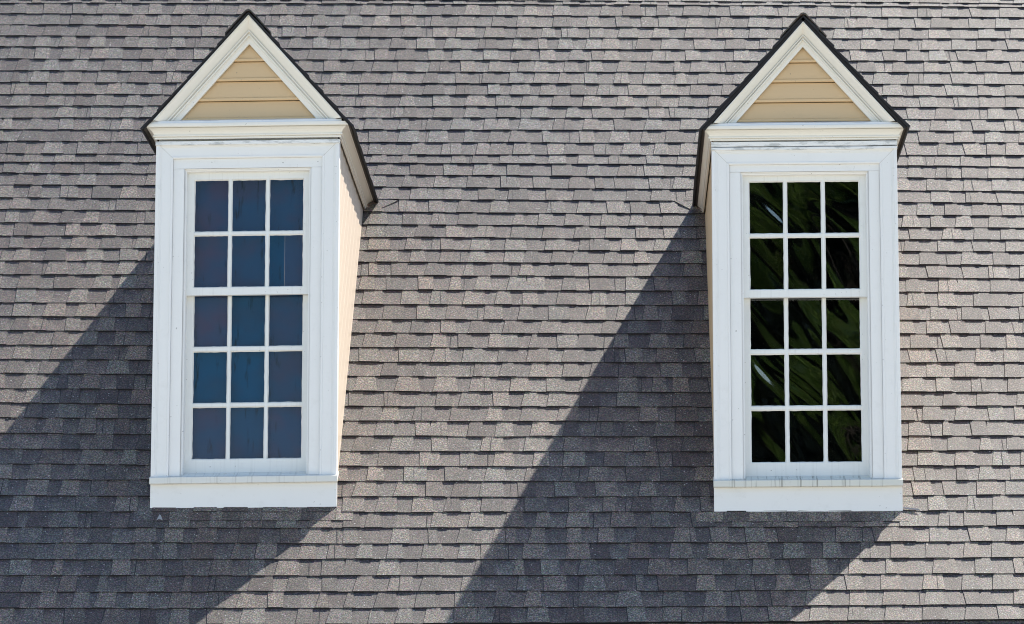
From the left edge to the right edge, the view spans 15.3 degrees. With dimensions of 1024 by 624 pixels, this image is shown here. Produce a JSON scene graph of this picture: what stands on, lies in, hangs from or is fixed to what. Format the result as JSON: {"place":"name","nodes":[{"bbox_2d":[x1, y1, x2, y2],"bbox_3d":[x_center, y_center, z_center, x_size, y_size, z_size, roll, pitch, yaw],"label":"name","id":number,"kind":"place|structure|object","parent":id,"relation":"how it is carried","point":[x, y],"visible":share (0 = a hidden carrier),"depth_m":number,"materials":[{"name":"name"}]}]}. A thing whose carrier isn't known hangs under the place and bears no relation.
{"place":"outdoors","nodes":[
{"label":"outdoors","id":0,"kind":"place"},
{"bbox_2d":[0,0,1023,623],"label":"roof","id":1,"kind":"structure","parent":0,"point":[528,430],"depth_m":23.45,"materials":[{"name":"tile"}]},
{"bbox_2d":[140,9,378,507],"bbox_3d":[-1.516,0.034,23.831,1.265,3.154,3.275,0,-10,2],"label":"dormer","id":2,"kind":"object","parent":1,"relation":"attached to","point":[265,192],"visible":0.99,"depth_m":22.39,"materials":[{"name":"white paint"}]},
{"bbox_2d":[692,12,909,511],"bbox_3d":[1.758,0.056,23.698,1.235,3.136,3.275,0,-10,2],"label":"dormer","id":3,"kind":"object","parent":1,"relation":"attached to","point":[804,130],"visible":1,"depth_m":22.25,"materials":[{"name":"white paint"}]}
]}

